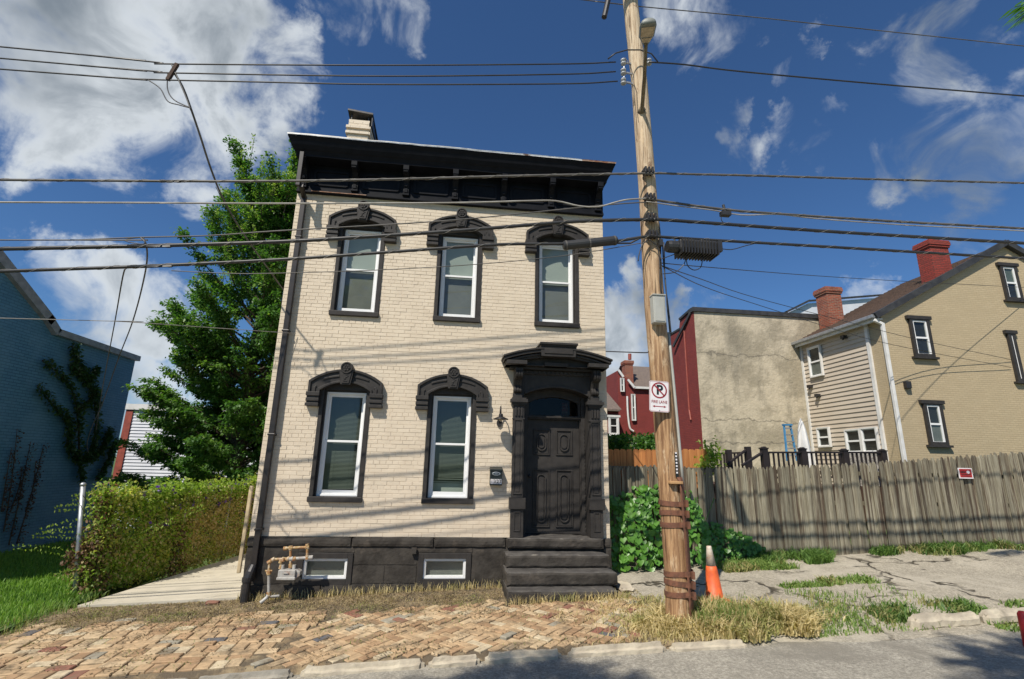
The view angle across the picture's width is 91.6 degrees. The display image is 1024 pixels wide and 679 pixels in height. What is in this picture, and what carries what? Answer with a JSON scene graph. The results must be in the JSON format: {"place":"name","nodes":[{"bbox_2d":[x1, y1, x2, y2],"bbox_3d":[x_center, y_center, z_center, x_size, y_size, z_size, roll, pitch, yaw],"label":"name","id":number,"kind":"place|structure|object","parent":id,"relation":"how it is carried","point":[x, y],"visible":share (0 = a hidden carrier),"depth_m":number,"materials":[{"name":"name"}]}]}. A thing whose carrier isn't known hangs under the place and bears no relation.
{"place":"outdoors","nodes":[
{"label":"outdoors","id":0,"kind":"place"},
{"bbox_2d":[0,530,230,630],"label":"lawn","id":1,"kind":"structure","parent":0,"point":[10,623],"depth_m":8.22,"materials":[{"name":"plant"}]},
{"bbox_2d":[0,591,107,634],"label":"weedy verge","id":2,"kind":"structure","parent":1,"relation":"on","point":[20,625],"depth_m":7.26,"materials":[{"name":"green plant"}]},
{"bbox_2d":[95,133,298,535],"bbox_3d":[-7.647,-0.260,14.998,6.045,11.915,5.472,3,-14,-6],"label":"leafy tree","id":3,"kind":"object","parent":1,"relation":"on","point":[215,439],"visible":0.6,"depth_m":13.64,"materials":[{"name":"green plant"}]},
{"bbox_2d":[76,578,241,607],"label":"concrete path","id":4,"kind":"structure","parent":0,"point":[166,592],"depth_m":8.16,"materials":[{"name":"concrete"}]},
{"bbox_2d":[155,563,244,581],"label":"concrete path","id":5,"kind":"structure","parent":0,"point":[220,571],"depth_m":9.59,"materials":[{"name":"concrete"}]},
{"bbox_2d":[210,553,245,564],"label":"concrete path","id":6,"kind":"structure","parent":0,"point":[233,560],"depth_m":10.82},
{"bbox_2d":[0,597,649,678],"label":"brick sidewalk","id":7,"kind":"structure","parent":0,"point":[348,652],"depth_m":6.11,"materials":[{"name":"brick"}]},
{"bbox_2d":[6,586,646,646],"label":"dry litter","id":8,"kind":"object","parent":7,"relation":"on","point":[255,611],"visible":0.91,"depth_m":7.34,"materials":[{"name":"plant"}]},
{"bbox_2d":[0,599,664,671],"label":"joint weeds","id":9,"kind":"object","parent":7,"relation":"on","point":[317,634],"visible":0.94,"depth_m":6.08,"materials":[{"name":"green plant"}]},
{"bbox_2d":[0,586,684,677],"bbox_3d":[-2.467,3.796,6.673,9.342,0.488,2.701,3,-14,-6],"label":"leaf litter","id":10,"kind":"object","parent":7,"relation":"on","point":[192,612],"visible":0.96,"depth_m":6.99,"materials":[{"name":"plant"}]},
{"bbox_2d":[610,589,848,643],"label":"straw grass","id":11,"kind":"structure","parent":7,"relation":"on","point":[767,619],"depth_m":6.23,"materials":[{"name":"plant"}]},
{"bbox_2d":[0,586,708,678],"bbox_3d":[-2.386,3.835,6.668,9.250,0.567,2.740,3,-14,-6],"label":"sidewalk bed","id":12,"kind":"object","parent":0,"point":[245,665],"visible":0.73,"depth_m":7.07,"materials":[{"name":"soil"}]},
{"bbox_2d":[205,600,220,604],"bbox_3d":[-4.555,4.008,7.580,0.203,0.065,0.103,3,-14,-6],"label":"loose brick","id":13,"kind":"object","parent":12,"relation":"on","point":[213,602],"visible":0.98,"depth_m":7.55,"materials":[{"name":"brick"}]},
{"bbox_2d":[259,544,312,603],"bbox_3d":[-3.456,3.600,7.669,0.698,0.846,0.228,3,-14,-6],"label":"gas meter","id":14,"kind":"object","parent":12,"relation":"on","point":[292,572],"visible":1,"depth_m":7.66,"materials":[{"name":"grey paint"}]},
{"bbox_2d":[236,579,630,605],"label":"step weeds","id":15,"kind":"object","parent":12,"relation":"on","point":[468,587],"visible":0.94,"depth_m":7.84,"materials":[{"name":"beige plant"}]},
{"bbox_2d":[615,580,634,591],"bbox_3d":[1.799,3.991,8.033,0.290,0.144,0.482,3,-14,-6],"label":"rubble stone","id":16,"kind":"object","parent":12,"relation":"on","point":[622,585],"visible":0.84,"depth_m":7.87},
{"bbox_2d":[538,592,729,646],"bbox_3d":[1.490,3.691,6.663,2.242,0.225,1.905,3,-14,-6],"label":"sparse straw","id":17,"kind":"object","parent":12,"relation":"on","point":[687,639],"visible":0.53,"depth_m":6.50,"materials":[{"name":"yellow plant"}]},
{"bbox_2d":[65,458,943,607],"bbox_3d":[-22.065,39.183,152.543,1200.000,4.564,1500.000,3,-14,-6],"label":"ground","id":18,"kind":"structure","parent":0,"point":[115,591],"depth_m":9.58,"materials":[{"name":"concrete"}]},
{"bbox_2d":[0,251,140,553],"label":"blue brick house","id":19,"kind":"structure","parent":18,"relation":"on","point":[28,345],"depth_m":12.40,"materials":[{"name":"brick"}]},
{"bbox_2d":[0,429,49,544],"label":"dry wall creeper","id":20,"kind":"object","parent":19,"relation":"attached to","point":[21,495],"visible":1,"depth_m":11.74,"materials":[{"name":"brown plant"}]},
{"bbox_2d":[35,340,124,485],"bbox_3d":[-11.729,2.093,13.697,0.342,3.782,3.793,3,-14,-6],"label":"wall ivy","id":21,"kind":"object","parent":19,"relation":"attached to","point":[83,372],"depth_m":13.57,"materials":[{"name":"green plant"}]},
{"bbox_2d":[12,472,257,602],"bbox_3d":[-6.487,3.830,10.251,1.698,2.143,5.293,-3,-15,17],"label":"vine covered fence","id":22,"kind":"object","parent":18,"relation":"on","point":[106,558],"visible":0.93,"depth_m":9.41,"materials":[{"name":"plant"}]},
{"bbox_2d":[108,402,253,527],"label":"white sided building","id":23,"kind":"structure","parent":18,"relation":"on","point":[134,429],"depth_m":18.93,"materials":[{"name":"plastic"}]},
{"bbox_2d":[236,108,617,604],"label":"brick house","id":24,"kind":"structure","parent":18,"relation":"on","point":[387,442],"depth_m":9.02,"materials":[{"name":"brick"}]},
{"bbox_2d":[1,318,295,333],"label":"power line","id":25,"kind":"object","parent":24,"relation":"attached to","point":[136,322],"visible":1,"depth_m":6.87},
{"bbox_2d":[295,553,353,584],"bbox_3d":[-3.025,3.709,8.080,0.860,0.480,0.165,3,-14,-6],"label":"basement window","id":26,"kind":"structure","parent":24,"relation":"in","point":[325,568],"depth_m":8.05,"materials":[{"name":"white paint"}]},
{"bbox_2d":[304,362,383,502],"bbox_3d":[-2.942,1.599,8.699,1.290,2.353,0.616,3,-14,-6],"label":"window","id":27,"kind":"structure","parent":24,"relation":"in","point":[344,397],"depth_m":8.68,"materials":[{"name":"black paint"}]},
{"bbox_2d":[325,200,396,317],"bbox_3d":[-2.861,-1.504,9.386,1.290,2.256,0.446,3,-14,-6],"label":"window","id":28,"kind":"structure","parent":24,"relation":"in","point":[354,293],"depth_m":9.43,"materials":[{"name":"black paint"}]},
{"bbox_2d":[417,553,470,584],"bbox_3d":[-1.124,3.805,8.291,0.870,0.480,0.165,3,-14,-6],"label":"basement window","id":29,"kind":"structure","parent":24,"relation":"in","point":[440,568],"depth_m":8.26,"materials":[{"name":"white paint"}]},
{"bbox_2d":[415,367,488,503],"bbox_3d":[-1.095,1.692,8.903,1.290,2.353,0.616,3,-14,-6],"label":"window","id":30,"kind":"structure","parent":24,"relation":"in","point":[449,400],"depth_m":8.88,"materials":[{"name":"black paint"}]},
{"bbox_2d":[426,208,493,322],"bbox_3d":[-1.015,-1.411,9.590,1.290,2.256,0.446,3,-14,-6],"label":"window","id":31,"kind":"structure","parent":24,"relation":"in","point":[457,288],"depth_m":9.63,"materials":[{"name":"black paint"}]},
{"bbox_2d":[489,467,502,485],"bbox_3d":[-0.279,2.370,8.635,0.220,0.308,0.145,3,-14,-6],"label":"mailbox","id":32,"kind":"object","parent":24,"relation":"attached to","point":[495,476],"visible":1,"depth_m":8.58,"materials":[{"name":"metal"}]},
{"bbox_2d":[493,406,507,426],"bbox_3d":[-0.202,1.347,8.767,0.270,0.359,0.395,3,-14,-6],"label":"wall lamp","id":33,"kind":"object","parent":24,"relation":"attached to","point":[499,418],"visible":1,"depth_m":8.73,"materials":[{"name":"metal"}]},
{"bbox_2d":[526,419,579,533],"bbox_3d":[0.751,2.489,9.133,1.005,2.015,0.152,3,-14,-6],"label":"door","id":34,"kind":"structure","parent":24,"relation":"in","point":[552,478],"depth_m":9.14,"materials":[{"name":"black paint"}]},
{"bbox_2d":[525,216,589,328],"bbox_3d":[0.876,-1.316,9.800,1.290,2.256,0.446,3,-14,-6],"label":"window","id":35,"kind":"structure","parent":24,"relation":"in","point":[556,278],"depth_m":9.84,"materials":[{"name":"black paint"}]},
{"bbox_2d":[183,639,746,678],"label":"stone curb","id":36,"kind":"structure","parent":18,"relation":"on","point":[606,649],"depth_m":5.51,"materials":[{"name":"stone"}]},
{"bbox_2d":[607,393,621,457],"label":"grey roof house","id":37,"kind":"structure","parent":18,"relation":"on","point":[613,410],"depth_m":29.53,"materials":[{"name":"red paint"}]},
{"bbox_2d":[607,415,619,435],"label":"window","id":38,"kind":"structure","parent":37,"relation":"in","point":[613,420],"depth_m":29.46,"materials":[{"name":"white paint"}]},
{"bbox_2d":[608,431,640,456],"bbox_3d":[3.208,4.090,14.989,0.904,2.520,3.034,3,-14,-6],"label":"bush","id":39,"kind":"object","parent":18,"relation":"on","point":[619,441],"visible":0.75,"depth_m":14.62,"materials":[{"name":"green plant"}]},
{"bbox_2d":[606,354,654,465],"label":"red brick house","id":40,"kind":"structure","parent":18,"relation":"on","point":[627,383],"depth_m":32.19,"materials":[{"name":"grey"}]},
{"bbox_2d":[620,378,624,391],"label":"window","id":41,"kind":"structure","parent":40,"relation":"in","point":[622,386],"depth_m":32.17,"materials":[{"name":"white paint"}]},
{"bbox_2d":[631,394,635,420],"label":"window","id":42,"kind":"structure","parent":40,"relation":"in","point":[633,401],"depth_m":31.92,"materials":[{"name":"white paint"}]},
{"bbox_2d":[629,432,655,462],"bbox_3d":[4.355,4.300,15.969,1.430,2.638,3.398,3,-14,-6],"label":"bush","id":43,"kind":"object","parent":18,"relation":"on","point":[647,441],"visible":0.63,"depth_m":15.84,"materials":[{"name":"green plant"}]},
{"bbox_2d":[608,449,707,551],"bbox_3d":[2.941,3.320,10.190,2.350,2.164,0.079,3,-14,-6],"label":"cedar fence","id":44,"kind":"object","parent":18,"relation":"on","point":[639,458],"visible":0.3,"depth_m":10.34,"materials":[{"name":"wood"}]},
{"bbox_2d":[623,0,696,624],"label":"utility pole","id":45,"kind":"object","parent":18,"relation":"on","point":[679,577],"visible":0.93,"depth_m":7.08,"materials":[{"name":"brown wood"}]},
{"bbox_2d":[0,198,645,207],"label":"power line","id":46,"kind":"object","parent":45,"relation":"attached to","point":[319,203],"visible":1,"depth_m":6.97,"materials":[{"name":"rubber"}]},
{"bbox_2d":[0,202,646,240],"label":"power line","id":47,"kind":"object","parent":45,"relation":"attached to","point":[112,239],"visible":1,"depth_m":6.72,"materials":[{"name":"rubber"}]},
{"bbox_2d":[86,237,147,451],"bbox_3d":[-8.047,0.843,9.947,0.210,2.750,10.016,13,-18,-39],"label":"power line","id":48,"kind":"object","parent":47,"relation":"attached to","point":[127,334],"visible":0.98,"depth_m":8.89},
{"bbox_2d":[171,242,646,273],"bbox_3d":[-1.208,-1.177,6.960,6.496,0.923,0.011,3,-14,-6],"label":"power line","id":49,"kind":"object","parent":45,"relation":"attached to","point":[403,268],"visible":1,"depth_m":6.87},
{"bbox_2d":[0,217,1023,250],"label":"power line","id":50,"kind":"object","parent":45,"relation":"attached to","point":[118,246],"visible":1,"depth_m":7.13,"materials":[{"name":"rubber"}]},
{"bbox_2d":[0,234,1023,272],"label":"power line","id":51,"kind":"object","parent":45,"relation":"attached to","point":[169,265],"visible":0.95,"depth_m":6.99,"materials":[{"name":"rubber"}]},
{"bbox_2d":[96,268,125,428],"bbox_3d":[-8.013,0.730,9.794,0.054,1.746,9.519,12,-18,-38],"label":"power line","id":52,"kind":"object","parent":51,"relation":"attached to","point":[111,338],"visible":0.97,"depth_m":9.11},
{"bbox_2d":[562,236,640,250],"bbox_3d":[1.345,-1.427,7.336,1.222,0.321,0.146,3,-14,-6],"label":"splice case","id":53,"kind":"object","parent":51,"relation":"attached to","point":[589,243],"visible":1,"depth_m":7.26,"materials":[{"name":"plastic"}]},
{"bbox_2d":[658,237,722,273],"bbox_3d":[2.686,-1.235,7.454,0.989,0.613,0.290,3,-14,-6],"label":"ribbed terminal","id":54,"kind":"object","parent":51,"relation":"hanging from","point":[687,248],"visible":1,"depth_m":7.39,"materials":[{"name":"plastic"}]},
{"bbox_2d":[0,172,1023,183],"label":"power line","id":55,"kind":"object","parent":45,"relation":"attached to","point":[389,179],"visible":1,"depth_m":7.34,"materials":[{"name":"rubber"}]},
{"bbox_2d":[602,0,610,19],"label":"fuse cutout","id":56,"kind":"object","parent":45,"relation":"attached to","point":[605,9],"visible":1,"depth_m":8.25,"materials":[{"name":"metal"}]},
{"bbox_2d":[608,49,657,104],"bbox_3d":[1.962,-4.263,8.205,0.863,1.091,0.281,3,-14,-6],"label":"insulator rack","id":57,"kind":"object","parent":45,"relation":"attached to","point":[624,72],"visible":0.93,"depth_m":8.28,"materials":[{"name":"grey ceramic"}]},
{"bbox_2d":[0,46,615,65],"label":"power line","id":58,"kind":"object","parent":57,"relation":"attached to","point":[156,62],"visible":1,"depth_m":7.45,"materials":[{"name":"rubber"}]},
{"bbox_2d":[165,62,178,79],"bbox_3d":[-4.889,-3.853,7.167,0.123,0.297,0.045,3,-14,-6],"label":"line spacer","id":59,"kind":"object","parent":58,"relation":"attached to","point":[175,67],"visible":1,"depth_m":7.15,"materials":[{"name":"brown wood"}]},
{"bbox_2d":[174,74,283,290],"bbox_3d":[-4.810,-2.358,8.841,0.191,2.200,4.010,1,-14,3],"label":"power line","id":60,"kind":"object","parent":59,"relation":"attached to","point":[204,149],"visible":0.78,"depth_m":8.23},
{"bbox_2d":[171,64,190,110],"bbox_3d":[-4.739,-3.614,7.126,0.399,0.729,0.019,3,-14,-6],"label":"power line","id":61,"kind":"object","parent":58,"relation":"attached to","point":[182,89],"visible":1,"depth_m":7.11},
{"bbox_2d":[0,57,615,76],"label":"power line","id":62,"kind":"object","parent":57,"relation":"attached to","point":[154,71],"visible":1,"depth_m":7.39,"materials":[{"name":"rubber"}]},
{"bbox_2d":[0,68,617,84],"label":"power line","id":63,"kind":"object","parent":57,"relation":"attached to","point":[143,79],"visible":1,"depth_m":7.32,"materials":[{"name":"rubber"}]},
{"bbox_2d":[148,80,190,107],"bbox_3d":[-4.882,-3.496,7.079,0.656,0.416,0.015,3,-14,-6],"label":"power line","id":64,"kind":"object","parent":63,"relation":"attached to","point":[165,97],"visible":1,"depth_m":7.06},
{"bbox_2d":[649,61,1023,96],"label":"power line","id":65,"kind":"object","parent":57,"relation":"attached to","point":[833,79],"visible":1,"depth_m":8.60,"materials":[{"name":"rubber"}]},
{"bbox_2d":[637,17,656,113],"bbox_3d":[1.961,-4.033,7.461,0.230,0.433,1.585,-1,-14,8],"label":"street lamp","id":66,"kind":"object","parent":45,"relation":"attached to","point":[647,27],"visible":1,"depth_m":7.05,"materials":[{"name":"metal"}]},
{"bbox_2d":[649,294,665,324],"bbox_3d":[2.115,-0.436,7.205,0.196,0.426,0.145,3,-14,-6],"label":"pole utility box","id":67,"kind":"object","parent":45,"relation":"attached to","point":[657,309],"visible":1,"depth_m":7.15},
{"bbox_2d":[649,380,668,412],"bbox_3d":[2.034,0.800,6.940,0.285,0.430,0.108,5,-14,-6],"label":"no parking sign","id":68,"kind":"object","parent":45,"relation":"attached to","point":[658,396],"visible":1,"depth_m":6.89,"materials":[{"name":"metal"}]},
{"bbox_2d":[584,0,1023,46],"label":"power line","id":69,"kind":"object","parent":45,"relation":"attached to","point":[810,23],"visible":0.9,"depth_m":9.43,"materials":[{"name":"rubber"}]},
{"bbox_2d":[646,197,1023,229],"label":"power line","id":70,"kind":"object","parent":45,"relation":"attached to","point":[821,216],"visible":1,"depth_m":7.92,"materials":[{"name":"rubber"}]},
{"bbox_2d":[719,204,731,221],"bbox_3d":[3.299,-1.942,7.699,0.152,0.324,0.090,3,-14,-6],"label":"drop clamp","id":71,"kind":"object","parent":70,"relation":"attached to","point":[725,213],"visible":1,"depth_m":7.67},
{"bbox_2d":[646,201,1023,231],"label":"power line","id":72,"kind":"object","parent":45,"relation":"attached to","point":[835,220],"visible":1,"depth_m":7.92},
{"bbox_2d":[662,266,1007,366],"bbox_3d":[9.027,-0.129,13.029,17.479,1.085,2.000,10,-17,-32],"label":"power line","id":73,"kind":"object","parent":45,"relation":"attached to","point":[813,322],"visible":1,"depth_m":13.65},
{"bbox_2d":[661,265,1010,359],"bbox_3d":[9.093,-0.258,13.020,17.539,1.332,1.892,10,-17,-32],"label":"power line","id":74,"kind":"object","parent":45,"relation":"attached to","point":[815,313],"visible":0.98,"depth_m":13.46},
{"bbox_2d":[661,263,1023,287],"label":"power line","id":75,"kind":"object","parent":45,"relation":"attached to","point":[822,276],"visible":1,"depth_m":11.96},
{"bbox_2d":[670,307,819,481],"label":"stucco building","id":76,"kind":"structure","parent":18,"relation":"on","point":[739,383],"depth_m":20.05,"materials":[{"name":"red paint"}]},
{"bbox_2d":[713,446,898,520],"bbox_3d":[8.149,3.953,13.592,7.100,1.928,2.436,3,-14,-6],"label":"deck railing","id":77,"kind":"object","parent":18,"relation":"on","point":[803,459],"visible":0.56,"depth_m":12.88,"materials":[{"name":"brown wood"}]},
{"bbox_2d":[782,424,796,460],"bbox_3d":[8.088,3.005,14.551,0.454,1.083,0.344,3,-14,-6],"label":"blue stepladder","id":78,"kind":"object","parent":77,"relation":"on","point":[791,434],"visible":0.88,"depth_m":14.57,"materials":[{"name":"metal"}]},
{"bbox_2d":[797,418,814,467],"bbox_3d":[8.353,3.186,14.240,0.441,1.839,0.452,3,-14,-6],"label":"closed umbrella","id":79,"kind":"object","parent":77,"relation":"on","point":[803,440],"visible":0.64,"depth_m":14.24,"materials":[{"name":"white fabric"}]},
{"bbox_2d":[608,451,1023,565],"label":"picket fence","id":80,"kind":"object","parent":18,"relation":"on","point":[807,518],"visible":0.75,"depth_m":10.24,"materials":[{"name":"wood"}]},
{"bbox_2d":[693,435,727,476],"bbox_3d":[4.169,2.502,10.476,0.694,0.960,1.071,-4,-15,20],"label":"climbing vine","id":81,"kind":"object","parent":80,"relation":"attached to","point":[710,456],"visible":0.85,"depth_m":10.46,"materials":[{"name":"green plant"}]},
{"bbox_2d":[957,468,973,478],"bbox_3d":[9.663,2.849,10.601,0.334,0.217,0.017,3,-14,-6],"label":"red fence sign","id":82,"kind":"object","parent":80,"relation":"attached to","point":[965,473],"visible":1,"depth_m":10.59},
{"bbox_2d":[785,294,881,314],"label":"white house","id":83,"kind":"structure","parent":18,"relation":"on","point":[849,305],"depth_m":33.32,"materials":[{"name":"paint"}]},
{"bbox_2d":[791,239,1023,483],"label":"tan brick house","id":84,"kind":"structure","parent":18,"relation":"on","point":[898,402],"depth_m":16.97,"materials":[{"name":"brown"}]},
{"bbox_2d":[806,345,824,377],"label":"window","id":85,"kind":"structure","parent":84,"relation":"in","point":[814,354],"depth_m":19.59,"materials":[{"name":"white paint"}]},
{"bbox_2d":[816,427,831,446],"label":"window","id":86,"kind":"structure","parent":84,"relation":"in","point":[823,434],"depth_m":18.93,"materials":[{"name":"white paint"}]},
{"bbox_2d":[844,428,861,451],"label":"window","id":87,"kind":"structure","parent":84,"relation":"in","point":[852,436],"depth_m":17.57,"materials":[{"name":"white paint"}]},
{"bbox_2d":[859,426,880,451],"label":"window","id":88,"kind":"structure","parent":84,"relation":"in","point":[870,441],"depth_m":16.85,"materials":[{"name":"white paint"}]},
{"bbox_2d":[904,315,939,359],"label":"window","id":89,"kind":"structure","parent":84,"relation":"in","point":[919,326],"depth_m":16.70,"materials":[{"name":"black paint"}]},
{"bbox_2d":[918,400,953,447],"bbox_3d":[13.608,2.698,15.978,0.845,1.499,0.130,3,-14,-6],"label":"window","id":90,"kind":"structure","parent":84,"relation":"in","point":[933,413],"depth_m":15.99,"materials":[{"name":"black paint"}]},
{"bbox_2d":[995,262,1023,302],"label":"window","id":91,"kind":"structure","parent":84,"relation":"in","point":[1008,272],"depth_m":17.67,"materials":[{"name":"black paint"}]},
{"bbox_2d":[1002,330,1023,383],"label":"window","id":92,"kind":"structure","parent":84,"relation":"in","point":[1013,348],"depth_m":16.93,"materials":[{"name":"black paint"}]},
{"bbox_2d":[0,0,1023,455],"label":"sky","id":93,"kind":"structure","parent":0,"point":[704,120],"materials":[{"name":"blue"}]},
{"bbox_2d":[288,627,1023,678],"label":"road","id":94,"kind":"structure","parent":0,"point":[989,656],"depth_m":5.38,"materials":[{"name":"asphalt"}]},
{"bbox_2d":[908,607,1023,628],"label":"broken curb","id":95,"kind":"structure","parent":94,"relation":"on","point":[945,619],"depth_m":6.47,"materials":[{"name":"stone"}]},
{"bbox_2d":[950,597,1023,631],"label":"curb grass","id":96,"kind":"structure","parent":94,"relation":"on","point":[1010,603],"depth_m":6.75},
{"bbox_2d":[1017,610,1023,646],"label":"red marker","id":97,"kind":"object","parent":94,"relation":"on","point":[1020,615],"visible":1,"depth_m":5.81,"materials":[{"name":"paint"}]},
{"bbox_2d":[746,545,839,564],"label":"grass","id":98,"kind":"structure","parent":0,"point":[816,556],"depth_m":9.53,"materials":[{"name":"plant"}]},
{"bbox_2d":[775,576,834,588],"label":"crack grass","id":99,"kind":"structure","parent":0,"point":[810,583],"depth_m":7.97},
{"bbox_2d":[612,546,1023,645],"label":"asphalt lot","id":100,"kind":"structure","parent":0,"point":[990,578],"depth_m":8.09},
{"bbox_2d":[609,483,765,572],"bbox_3d":[3.269,3.563,9.452,3.511,1.569,0.737,3,-14,-6],"label":"broad leaf vine","id":101,"kind":"object","parent":100,"relation":"on","point":[623,509],"visible":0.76,"depth_m":9.39,"materials":[{"name":"plant"}]},
{"bbox_2d":[698,546,728,600],"bbox_3d":[2.949,3.453,7.337,0.380,0.765,0.380,0,-14,-7],"label":"traffic cone","id":102,"kind":"object","parent":100,"relation":"on","point":[713,583],"visible":0.61,"depth_m":7.26,"materials":[{"name":"orange plastic"}]},
{"bbox_2d":[688,593,754,627],"bbox_3d":[2.647,3.540,6.492,0.972,0.356,0.750,3,-14,-6],"label":"green tuft","id":103,"kind":"object","parent":100,"relation":"on","point":[729,610],"visible":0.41,"depth_m":6.36,"materials":[{"name":"green plant"}]},
{"bbox_2d":[715,556,801,572],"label":"fence weeds","id":104,"kind":"object","parent":100,"relation":"on","point":[742,565],"visible":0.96,"depth_m":9.02,"materials":[{"name":"green plant"}]},
{"bbox_2d":[813,572,880,585],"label":"crack grass","id":105,"kind":"structure","parent":100,"relation":"on","point":[856,578],"depth_m":8.14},
{"bbox_2d":[739,583,959,638],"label":"lot weeds","id":106,"kind":"object","parent":100,"relation":"on","point":[837,607],"visible":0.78,"depth_m":6.79,"materials":[{"name":"green plant"}]},
{"bbox_2d":[1004,541,1023,550],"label":"fence weeds","id":107,"kind":"object","parent":100,"relation":"on","point":[1019,548],"visible":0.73,"depth_m":10.11,"materials":[{"name":"green plant"}]},
{"bbox_2d":[849,453,880,486],"bbox_3d":[9.488,3.509,13.398,0.993,0.854,0.060,3,-14,-6],"label":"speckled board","id":108,"kind":"object","parent":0,"point":[860,480],"visible":0.03,"depth_m":13.42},
{"bbox_2d":[862,594,993,624],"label":"curb grass","id":109,"kind":"structure","parent":0,"point":[905,610],"depth_m":6.82,"materials":[{"name":"plant"}]},
{"bbox_2d":[868,538,1014,555],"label":"grass","id":110,"kind":"structure","parent":0,"point":[952,547],"depth_m":9.97,"materials":[{"name":"plant"}]},
{"bbox_2d":[1000,0,1023,31],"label":"overhanging branch","id":111,"kind":"object","parent":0,"point":[1021,7],"visible":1,"depth_m":6.49,"materials":[{"name":"green plant"}]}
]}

